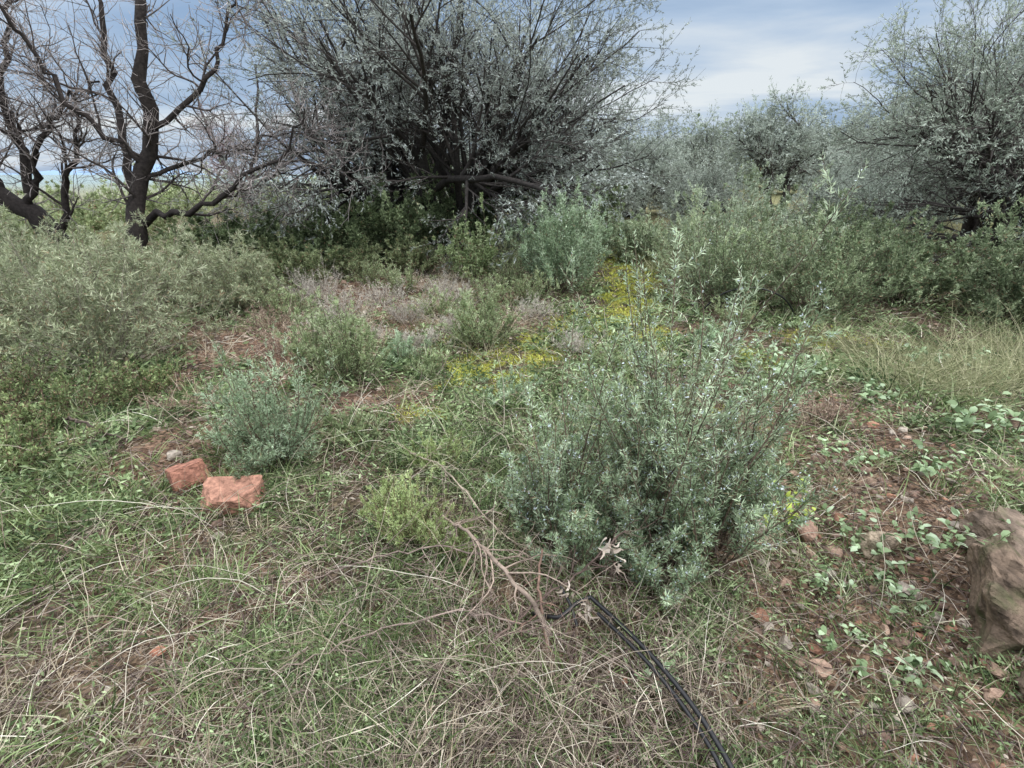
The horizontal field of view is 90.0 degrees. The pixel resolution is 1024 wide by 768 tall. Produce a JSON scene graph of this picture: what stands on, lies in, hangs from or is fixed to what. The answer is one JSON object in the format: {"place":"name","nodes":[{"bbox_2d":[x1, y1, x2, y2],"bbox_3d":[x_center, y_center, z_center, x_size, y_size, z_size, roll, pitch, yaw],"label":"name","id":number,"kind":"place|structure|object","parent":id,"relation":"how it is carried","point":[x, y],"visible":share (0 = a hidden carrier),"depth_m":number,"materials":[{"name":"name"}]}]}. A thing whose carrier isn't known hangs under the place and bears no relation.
{"place":"outdoors","nodes":[
{"label":"outdoors","id":0,"kind":"place"},
{"bbox_2d":[0,173,1023,767],"bbox_3d":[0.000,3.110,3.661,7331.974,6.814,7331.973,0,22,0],"label":"ground","id":1,"kind":"structure","parent":0,"point":[156,441],"depth_m":2.19,"materials":[{"name":"soil"}]},
{"bbox_2d":[0,338,69,416],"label":"mastic shrub","id":2,"kind":"object","parent":1,"relation":"on","point":[18,386],"visible":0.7,"depth_m":3.70,"materials":[{"name":"green plant"}]},
{"bbox_2d":[0,413,109,482],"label":"mastic shrub","id":3,"kind":"object","parent":1,"relation":"on","point":[21,436],"visible":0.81,"depth_m":3.02,"materials":[{"name":"green plant"}]},
{"bbox_2d":[0,196,115,247],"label":"cistus shrub","id":4,"kind":"object","parent":1,"relation":"on","point":[79,215],"visible":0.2,"depth_m":11.80,"materials":[{"name":"green plant"}]},
{"bbox_2d":[6,179,127,230],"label":"cistus shrub","id":5,"kind":"object","parent":1,"relation":"on","point":[48,189],"visible":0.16,"depth_m":16.90,"materials":[{"name":"green plant"}]},
{"bbox_2d":[0,350,135,438],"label":"mastic shrub","id":6,"kind":"object","parent":1,"relation":"on","point":[28,410],"visible":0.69,"depth_m":3.54,"materials":[{"name":"green plant"}]},
{"bbox_2d":[0,209,135,306],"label":"broom shrub","id":7,"kind":"object","parent":1,"relation":"on","point":[48,218],"visible":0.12,"depth_m":6.22,"materials":[{"name":"green plant"}]},
{"bbox_2d":[0,187,152,237],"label":"cistus shrub","id":8,"kind":"object","parent":1,"relation":"on","point":[89,207],"visible":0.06,"depth_m":14.17,"materials":[{"name":"green plant"}]},
{"bbox_2d":[0,203,170,365],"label":"broom shrub","id":9,"kind":"object","parent":1,"relation":"on","point":[19,290],"visible":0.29,"depth_m":4.88,"materials":[{"name":"green plant"}]},
{"bbox_2d":[0,0,184,274],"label":"almond tree","id":10,"kind":"object","parent":1,"relation":"on","point":[28,209],"visible":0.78,"depth_m":7.78,"materials":[{"name":"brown plant"}]},
{"bbox_2d":[0,440,242,619],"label":"wild grass","id":11,"kind":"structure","parent":1,"relation":"on","point":[58,531],"depth_m":2.44,"materials":[{"name":"green plant"}]},
{"bbox_2d":[0,207,252,333],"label":"broom shrub","id":12,"kind":"object","parent":1,"relation":"on","point":[166,285],"visible":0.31,"depth_m":5.74,"materials":[{"name":"green plant"}]},
{"bbox_2d":[0,207,259,385],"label":"broom shrub","id":13,"kind":"object","parent":1,"relation":"on","point":[100,335],"visible":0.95,"depth_m":4.34,"materials":[{"name":"green plant"}]},
{"bbox_2d":[89,354,180,408],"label":"mastic shrub","id":14,"kind":"object","parent":1,"relation":"on","point":[155,380],"visible":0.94,"depth_m":3.81,"materials":[{"name":"green plant"}]},
{"bbox_2d":[92,181,214,243],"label":"cistus shrub","id":15,"kind":"object","parent":1,"relation":"on","point":[119,213],"visible":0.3,"depth_m":11.71,"materials":[{"name":"green plant"}]},
{"bbox_2d":[122,373,225,428],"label":"dry heather shrub","id":16,"kind":"object","parent":1,"relation":"on","point":[182,402],"visible":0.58,"depth_m":3.59,"materials":[{"name":"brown plant"}]},
{"bbox_2d":[164,458,210,494],"bbox_3d":[-1.804,0.513,2.855,0.178,0.180,0.184,20,30,40],"label":"brick fragment","id":17,"kind":"object","parent":1,"relation":"on","point":[186,471],"visible":0.8,"depth_m":2.79,"materials":[{"name":"brick"}]},
{"bbox_2d":[0,0,390,271],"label":"almond tree","id":18,"kind":"object","parent":1,"relation":"on","point":[139,176],"visible":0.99,"depth_m":6.93,"materials":[{"name":"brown plant"}]},
{"bbox_2d":[146,215,259,287],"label":"mastic shrub","id":19,"kind":"object","parent":1,"relation":"on","point":[169,220],"visible":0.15,"depth_m":7.33,"materials":[{"name":"green plant"}]},
{"bbox_2d":[148,205,262,258],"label":"mastic shrub","id":20,"kind":"object","parent":1,"relation":"on","point":[198,234],"visible":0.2,"depth_m":9.39,"materials":[{"name":"green plant"}]},
{"bbox_2d":[145,229,287,316],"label":"broom shrub","id":21,"kind":"object","parent":1,"relation":"on","point":[247,274],"visible":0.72,"depth_m":6.10,"materials":[{"name":"green plant"}]},
{"bbox_2d":[199,475,265,514],"bbox_3d":[-1.451,0.585,2.661,0.289,0.165,0.204,-3,23,-8],"label":"brick fragment","id":22,"kind":"object","parent":1,"relation":"on","point":[212,489],"visible":0.74,"depth_m":2.62,"materials":[{"name":"brick"}]},
{"bbox_2d":[206,204,294,265],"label":"mastic shrub","id":23,"kind":"object","parent":1,"relation":"on","point":[224,234],"visible":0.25,"depth_m":8.98,"materials":[{"name":"green plant"}]},
{"bbox_2d":[179,8,335,220],"bbox_3d":[-5.569,-5.664,11.722,4.374,4.971,2.422,6,23,14],"label":"almond tree","id":24,"kind":"object","parent":1,"relation":"on","point":[222,162],"visible":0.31,"depth_m":11.70,"materials":[{"name":"grey plant"}]},
{"bbox_2d":[194,321,347,479],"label":"rosemary bush","id":25,"kind":"object","parent":1,"relation":"on","point":[269,409],"visible":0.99,"depth_m":2.89,"materials":[{"name":"green plant"}]},
{"bbox_2d":[233,277,323,318],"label":"rosemary bush","id":26,"kind":"object","parent":1,"relation":"on","point":[285,300],"visible":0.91,"depth_m":5.90,"materials":[{"name":"green plant"}]},
{"bbox_2d":[239,223,324,276],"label":"mastic shrub","id":27,"kind":"object","parent":1,"relation":"on","point":[278,254],"visible":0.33,"depth_m":7.90,"materials":[{"name":"green plant"}]},
{"bbox_2d":[257,243,338,293],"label":"mastic shrub","id":28,"kind":"object","parent":1,"relation":"on","point":[313,260],"visible":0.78,"depth_m":7.35,"materials":[{"name":"green plant"}]},
{"bbox_2d":[271,295,330,367],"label":"rosemary bush","id":29,"kind":"object","parent":1,"relation":"on","point":[313,341],"visible":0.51,"depth_m":4.34,"materials":[{"name":"green plant"}]},
{"bbox_2d":[242,197,382,265],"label":"mastic shrub","id":30,"kind":"object","parent":1,"relation":"on","point":[337,237],"visible":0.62,"depth_m":8.77,"materials":[{"name":"green plant"}]},
{"bbox_2d":[287,284,390,382],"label":"rosemary bush","id":31,"kind":"object","parent":1,"relation":"on","point":[346,354],"visible":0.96,"depth_m":4.01,"materials":[{"name":"green plant"}]},
{"bbox_2d":[318,235,382,279],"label":"mastic shrub","id":32,"kind":"object","parent":1,"relation":"on","point":[358,253],"visible":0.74,"depth_m":8.22,"materials":[{"name":"green plant"}]},
{"bbox_2d":[315,406,388,451],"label":"rosemary bush","id":33,"kind":"object","parent":1,"relation":"on","point":[329,418],"visible":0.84,"depth_m":3.24,"materials":[{"name":"green plant"}]},
{"bbox_2d":[289,497,499,613],"bbox_3d":[-0.430,0.705,2.172,0.872,0.432,0.456,4,23,10],"label":"dead branch","id":34,"kind":"object","parent":1,"relation":"on","point":[422,548],"visible":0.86,"depth_m":2.14,"materials":[{"name":"wood"}]},
{"bbox_2d":[343,180,457,263],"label":"mastic shrub","id":35,"kind":"object","parent":1,"relation":"on","point":[396,220],"visible":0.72,"depth_m":9.13,"materials":[{"name":"green plant"}]},
{"bbox_2d":[371,327,433,365],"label":"rosemary bush","id":36,"kind":"object","parent":1,"relation":"on","point":[398,343],"visible":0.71,"depth_m":4.52,"materials":[{"name":"green plant"}]},
{"bbox_2d":[376,287,435,323],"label":"dry lavender shrub","id":37,"kind":"object","parent":1,"relation":"on","point":[401,313],"visible":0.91,"depth_m":5.80,"materials":[{"name":"grey plant"}]},
{"bbox_2d":[376,258,438,296],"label":"rosemary bush","id":38,"kind":"object","parent":1,"relation":"on","point":[409,279],"visible":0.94,"depth_m":7.09,"materials":[{"name":"green plant"}]},
{"bbox_2d":[357,467,459,550],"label":"heather bush","id":39,"kind":"object","parent":1,"relation":"on","point":[396,522],"visible":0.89,"depth_m":2.35,"materials":[{"name":"green plant"}]},
{"bbox_2d":[384,233,444,274],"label":"mastic shrub","id":40,"kind":"object","parent":1,"relation":"on","point":[417,256],"visible":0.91,"depth_m":8.41,"materials":[{"name":"green plant"}]},
{"bbox_2d":[271,584,574,675],"bbox_3d":[-0.287,0.895,1.831,1.028,0.361,0.323,0,22,0],"label":"dead branch","id":41,"kind":"object","parent":1,"relation":"on","point":[470,613],"visible":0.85,"depth_m":1.83,"materials":[{"name":"brown wood"}]},
{"bbox_2d":[403,351,449,384],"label":"rosemary bush","id":42,"kind":"object","parent":1,"relation":"on","point":[435,363],"visible":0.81,"depth_m":4.29,"materials":[{"name":"green plant"}]},
{"bbox_2d":[147,0,707,273],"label":"olive tree","id":43,"kind":"object","parent":1,"relation":"on","point":[406,136],"visible":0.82,"depth_m":8.26,"materials":[{"name":"grey plant"}]},
{"bbox_2d":[394,284,463,320],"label":"rosemary bush","id":44,"kind":"object","parent":1,"relation":"on","point":[440,307],"visible":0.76,"depth_m":5.98,"materials":[{"name":"green plant"}]},
{"bbox_2d":[402,429,481,471],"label":"heather bush","id":45,"kind":"object","parent":1,"relation":"on","point":[452,449],"visible":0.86,"depth_m":2.93,"materials":[{"name":"green plant"}]},
{"bbox_2d":[421,505,480,567],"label":"heather bush","id":46,"kind":"object","parent":1,"relation":"on","point":[463,535],"visible":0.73,"depth_m":2.27,"materials":[{"name":"green plant"}]},
{"bbox_2d":[405,154,507,255],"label":"mastic shrub","id":47,"kind":"object","parent":1,"relation":"on","point":[449,202],"visible":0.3,"depth_m":9.65,"materials":[{"name":"green plant"}]},
{"bbox_2d":[432,191,505,284],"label":"mastic shrub","id":48,"kind":"object","parent":1,"relation":"on","point":[476,261],"visible":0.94,"depth_m":7.64,"materials":[{"name":"green plant"}]},
{"bbox_2d":[439,288,525,349],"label":"rosemary bush","id":49,"kind":"object","parent":1,"relation":"on","point":[468,324],"visible":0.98,"depth_m":4.85,"materials":[{"name":"green plant"}]},
{"bbox_2d":[463,273,514,308],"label":"rosemary bush","id":50,"kind":"object","parent":1,"relation":"on","point":[498,291],"visible":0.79,"depth_m":6.46,"materials":[{"name":"green plant"}]},
{"bbox_2d":[473,364,542,407],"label":"rosemary bush","id":51,"kind":"object","parent":1,"relation":"on","point":[502,388],"visible":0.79,"depth_m":3.80,"materials":[{"name":"green plant"}]},
{"bbox_2d":[0,352,1018,767],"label":"long dry stems","id":52,"kind":"object","parent":1,"relation":"on","point":[188,634],"visible":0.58,"depth_m":1.95,"materials":[{"name":"beige plant"}]},
{"bbox_2d":[0,313,1020,767],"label":"green grass tuft","id":53,"kind":"object","parent":1,"relation":"on","point":[372,617],"visible":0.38,"depth_m":1.93,"materials":[{"name":"green grass"}]},
{"bbox_2d":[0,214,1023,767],"bbox_3d":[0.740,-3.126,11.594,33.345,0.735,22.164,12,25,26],"label":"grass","id":54,"kind":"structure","parent":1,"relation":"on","point":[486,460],"depth_m":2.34,"materials":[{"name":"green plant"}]},
{"bbox_2d":[0,245,1023,767],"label":"weeds","id":55,"kind":"object","parent":1,"relation":"on","point":[614,325],"visible":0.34,"depth_m":2.58,"materials":[{"name":"green plant"}]},
{"bbox_2d":[380,428,548,573],"bbox_3d":[-0.285,0.511,2.469,1.183,0.365,0.389,21,30,41],"label":"dead branch","id":56,"kind":"object","parent":55,"relation":"on","point":[467,492],"visible":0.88,"depth_m":2.45,"materials":[{"name":"wood"}]},
{"bbox_2d":[0,260,1023,767],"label":"fallen twigs","id":57,"kind":"object","parent":1,"relation":"on","point":[520,692],"visible":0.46,"depth_m":1.80,"materials":[{"name":"brown wood"}]},
{"bbox_2d":[596,612,723,767],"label":"irrigation pipe","id":58,"kind":"object","parent":57,"relation":"on","point":[630,644],"visible":0.94,"depth_m":1.61,"materials":[{"name":"black plastic"}]},
{"bbox_2d":[590,595,734,767],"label":"irrigation pipe","id":59,"kind":"object","parent":57,"relation":"on","point":[687,698],"visible":0.98,"depth_m":1.60,"materials":[{"name":"black plastic"}]},
{"bbox_2d":[0,250,1023,767],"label":"leaf litter","id":60,"kind":"object","parent":1,"relation":"on","point":[910,558],"visible":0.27,"depth_m":2.05,"materials":[{"name":"brown dry leaves"}]},
{"bbox_2d":[14,276,1023,767],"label":"stones","id":61,"kind":"object","parent":1,"relation":"on","point":[898,642],"visible":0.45,"depth_m":1.97,"materials":[{"name":"brown stone"}]},
{"bbox_2d":[430,490,616,648],"bbox_3d":[-0.071,0.742,2.042,0.516,0.513,0.849,-13,26,-28],"label":"dead branch","id":62,"kind":"object","parent":1,"relation":"on","point":[524,592],"visible":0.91,"depth_m":2.02,"materials":[{"name":"wood"}]},
{"bbox_2d":[506,264,562,303],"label":"rosemary bush","id":63,"kind":"object","parent":1,"relation":"on","point":[522,289],"visible":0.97,"depth_m":6.69,"materials":[{"name":"green plant"}]},
{"bbox_2d":[494,178,612,293],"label":"rosemary bush","id":64,"kind":"object","parent":1,"relation":"on","point":[546,251],"visible":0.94,"depth_m":6.96,"materials":[{"name":"green plant"}]},
{"bbox_2d":[523,168,622,264],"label":"rosemary bush","id":65,"kind":"object","parent":1,"relation":"on","point":[604,241],"visible":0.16,"depth_m":8.70,"materials":[{"name":"green plant"}]},
{"bbox_2d":[540,154,628,227],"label":"mastic shrub","id":66,"kind":"object","parent":1,"relation":"on","point":[610,201],"visible":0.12,"depth_m":12.26,"materials":[{"name":"green plant"}]},
{"bbox_2d":[482,494,688,652],"bbox_3d":[0.309,0.651,1.974,0.826,0.504,0.561,0,22,0],"label":"dead branch","id":67,"kind":"object","parent":1,"relation":"on","point":[523,614],"visible":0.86,"depth_m":1.97,"materials":[{"name":"brown wood"}]},
{"bbox_2d":[552,144,654,221],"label":"olive tree","id":68,"kind":"object","parent":1,"relation":"on","point":[629,197],"visible":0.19,"depth_m":16.32,"materials":[{"name":"green plant"}]},
{"bbox_2d":[565,95,703,217],"bbox_3d":[4.385,-8.001,18.617,5.541,4.220,5.087,8,24,18],"label":"olive tree","id":69,"kind":"object","parent":1,"relation":"on","point":[659,164],"visible":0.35,"depth_m":17.59,"materials":[{"name":"green plant"}]},
{"bbox_2d":[386,248,892,428],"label":"flowers","id":70,"kind":"object","parent":1,"relation":"on","point":[606,295],"visible":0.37,"depth_m":5.36,"materials":[{"name":"yellow plant"}]},
{"bbox_2d":[605,214,678,263],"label":"cistus shrub","id":71,"kind":"object","parent":1,"relation":"on","point":[630,252],"visible":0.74,"depth_m":9.59,"materials":[{"name":"green plant"}]},
{"bbox_2d":[484,152,869,616],"bbox_3d":[0.535,-0.008,2.080,1.419,1.720,1.000,13,26,29],"label":"rosemary bush","id":72,"kind":"object","parent":1,"relation":"on","point":[706,495],"visible":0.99,"depth_m":2.07,"materials":[{"name":"green plant"}]},
{"bbox_2d":[635,102,753,201],"bbox_3d":[8.249,-10.587,23.911,6.095,4.642,5.596,-16,27,-34],"label":"olive tree","id":73,"kind":"object","parent":1,"relation":"on","point":[698,146],"visible":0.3,"depth_m":22.31,"materials":[{"name":"green plant"}]},
{"bbox_2d":[654,185,753,262],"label":"cistus shrub","id":74,"kind":"object","parent":1,"relation":"on","point":[706,214],"visible":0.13,"depth_m":9.40,"materials":[{"name":"green plant"}]},
{"bbox_2d":[649,145,760,227],"bbox_3d":[5.492,-5.441,14.646,3.325,2.532,3.052,-8,24,-19],"label":"olive tree","id":75,"kind":"object","parent":1,"relation":"on","point":[713,185],"visible":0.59,"depth_m":14.05,"materials":[{"name":"green plant"}]},
{"bbox_2d":[629,188,800,310],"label":"rosemary bush","id":76,"kind":"object","parent":1,"relation":"on","point":[724,281],"visible":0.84,"depth_m":6.11,"materials":[{"name":"green plant"}]},
{"bbox_2d":[700,295,773,329],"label":"rosemary bush","id":77,"kind":"object","parent":1,"relation":"on","point":[749,314],"visible":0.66,"depth_m":5.59,"materials":[{"name":"green plant"}]},
{"bbox_2d":[651,159,849,292],"bbox_3d":[3.248,-2.158,7.133,2.495,1.783,2.948,8,24,18],"label":"rosemary bush","id":78,"kind":"object","parent":1,"relation":"on","point":[786,212],"visible":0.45,"depth_m":6.94,"materials":[{"name":"green plant"}]},
{"bbox_2d":[706,175,815,257],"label":"cistus shrub","id":79,"kind":"object","parent":1,"relation":"on","point":[770,193],"visible":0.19,"depth_m":9.67,"materials":[{"name":"green plant"}]},
{"bbox_2d":[703,75,849,216],"bbox_3d":[8.539,-7.537,16.803,4.290,4.418,4.015,-15,27,-32],"label":"olive tree","id":80,"kind":"object","parent":1,"relation":"on","point":[762,141],"visible":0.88,"depth_m":16.13,"materials":[{"name":"green plant"}]},
{"bbox_2d":[775,383,865,437],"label":"dry heather shrub","id":81,"kind":"object","parent":1,"relation":"on","point":[834,413],"visible":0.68,"depth_m":3.23,"materials":[{"name":"brown plant"}]},
{"bbox_2d":[758,87,886,194],"bbox_3d":[16.662,-12.559,27.314,6.613,5.486,7.204,12,25,27],"label":"olive tree","id":82,"kind":"object","parent":1,"relation":"on","point":[797,179],"visible":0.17,"depth_m":25.90,"materials":[{"name":"green plant"}]},
{"bbox_2d":[752,188,937,275],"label":"mastic shrub","id":83,"kind":"object","parent":1,"relation":"on","point":[876,227],"visible":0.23,"depth_m":7.93,"materials":[{"name":"green plant"}]},
{"bbox_2d":[779,147,922,239],"bbox_3d":[8.124,-4.483,12.326,3.325,2.532,3.052,-12,25,-27],"label":"olive tree","id":84,"kind":"object","parent":1,"relation":"on","point":[836,177],"visible":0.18,"depth_m":12.22,"materials":[{"name":"green plant"}]},
{"bbox_2d":[815,620,890,676],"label":"smilax plant","id":85,"kind":"object","parent":1,"relation":"on","point":[832,644],"visible":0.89,"depth_m":1.81,"materials":[{"name":"green plant"}]},
{"bbox_2d":[749,209,983,322],"bbox_3d":[3.800,-1.407,6.140,2.140,1.329,2.109,0,22,0],"label":"rosemary bush","id":86,"kind":"object","parent":1,"relation":"on","point":[852,286],"visible":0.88,"depth_m":5.87,"materials":[{"name":"green plant"}]},
{"bbox_2d":[820,503,915,573],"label":"smilax plant","id":87,"kind":"object","parent":1,"relation":"on","point":[855,547],"visible":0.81,"depth_m":2.21,"materials":[{"name":"green plant"}]},
{"bbox_2d":[856,531,902,561],"bbox_3d":[1.607,0.699,2.246,0.168,0.147,0.138,0,22,0],"label":"limestone rock","id":88,"kind":"object","parent":1,"relation":"on","point":[891,542],"visible":0.72,"depth_m":2.20,"materials":[{"name":"stone"}]},
{"bbox_2d":[822,119,962,223],"bbox_3d":[12.711,-6.947,16.494,4.987,3.798,4.578,-18,29,-37],"label":"olive tree","id":89,"kind":"object","parent":1,"relation":"on","point":[876,157],"visible":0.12,"depth_m":16.28,"materials":[{"name":"green plant"}]},
{"bbox_2d":[777,292,1023,417],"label":"wild grass","id":90,"kind":"structure","parent":1,"relation":"on","point":[1018,372],"depth_m":4.09,"materials":[{"name":"green plant"}]},
{"bbox_2d":[873,567,946,614],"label":"smilax plant","id":91,"kind":"object","parent":1,"relation":"on","point":[897,589],"visible":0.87,"depth_m":1.97,"materials":[{"name":"green plant"}]},
{"bbox_2d":[800,0,1023,279],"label":"olive tree","id":92,"kind":"object","parent":1,"relation":"on","point":[981,157],"visible":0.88,"depth_m":7.90,"materials":[{"name":"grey plant"}]},
{"bbox_2d":[831,204,992,306],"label":"mastic shrub","id":93,"kind":"object","parent":1,"relation":"on","point":[922,256],"visible":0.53,"depth_m":6.31,"materials":[{"name":"green plant"}]},
{"bbox_2d":[872,435,965,477],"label":"smilax plant","id":94,"kind":"object","parent":1,"relation":"on","point":[936,460],"visible":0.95,"depth_m":2.55,"materials":[{"name":"green plant"}]},
{"bbox_2d":[894,654,956,688],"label":"smilax plant","id":95,"kind":"object","parent":1,"relation":"on","point":[912,659],"visible":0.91,"depth_m":1.71,"materials":[{"name":"green plant"}]},
{"bbox_2d":[845,0,1023,245],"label":"olive tree","id":96,"kind":"object","parent":1,"relation":"on","point":[969,224],"visible":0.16,"depth_m":10.90,"materials":[{"name":"green plant"}]},
{"bbox_2d":[884,506,1015,558],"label":"smilax plant","id":97,"kind":"object","parent":1,"relation":"on","point":[934,538],"visible":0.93,"depth_m":2.13,"materials":[{"name":"green plant"}]},
{"bbox_2d":[933,218,1023,329],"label":"mastic shrub","id":98,"kind":"object","parent":1,"relation":"on","point":[975,278],"visible":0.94,"depth_m":5.59,"materials":[{"name":"green plant"}]},
{"bbox_2d":[942,399,1023,442],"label":"smilax plant","id":99,"kind":"object","parent":1,"relation":"on","point":[968,419],"visible":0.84,"depth_m":2.91,"materials":[{"name":"green plant"}]},
{"bbox_2d":[943,189,1023,300],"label":"mastic shrub","id":100,"kind":"object","parent":1,"relation":"on","point":[1002,215],"visible":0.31,"depth_m":6.54,"materials":[{"name":"green plant"}]},
{"bbox_2d":[958,506,1023,556],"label":"limestone rock","id":101,"kind":"object","parent":1,"relation":"on","point":[986,524],"visible":0.53,"depth_m":2.10,"materials":[{"name":"stone"}]},
{"bbox_2d":[965,541,1023,661],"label":"limestone rock","id":102,"kind":"object","parent":1,"relation":"on","point":[996,597],"visible":0.8,"depth_m":1.72,"materials":[{"name":"stone"}]},
{"bbox_2d":[0,245,1023,767],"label":"dry grass","id":103,"kind":"structure","parent":0,"point":[560,705],"depth_m":1.78,"materials":[{"name":"beige plant"}]},
{"bbox_2d":[0,0,1023,173],"label":"sky","id":104,"kind":"structure","parent":0,"point":[743,43],"materials":[{"name":"blue"}]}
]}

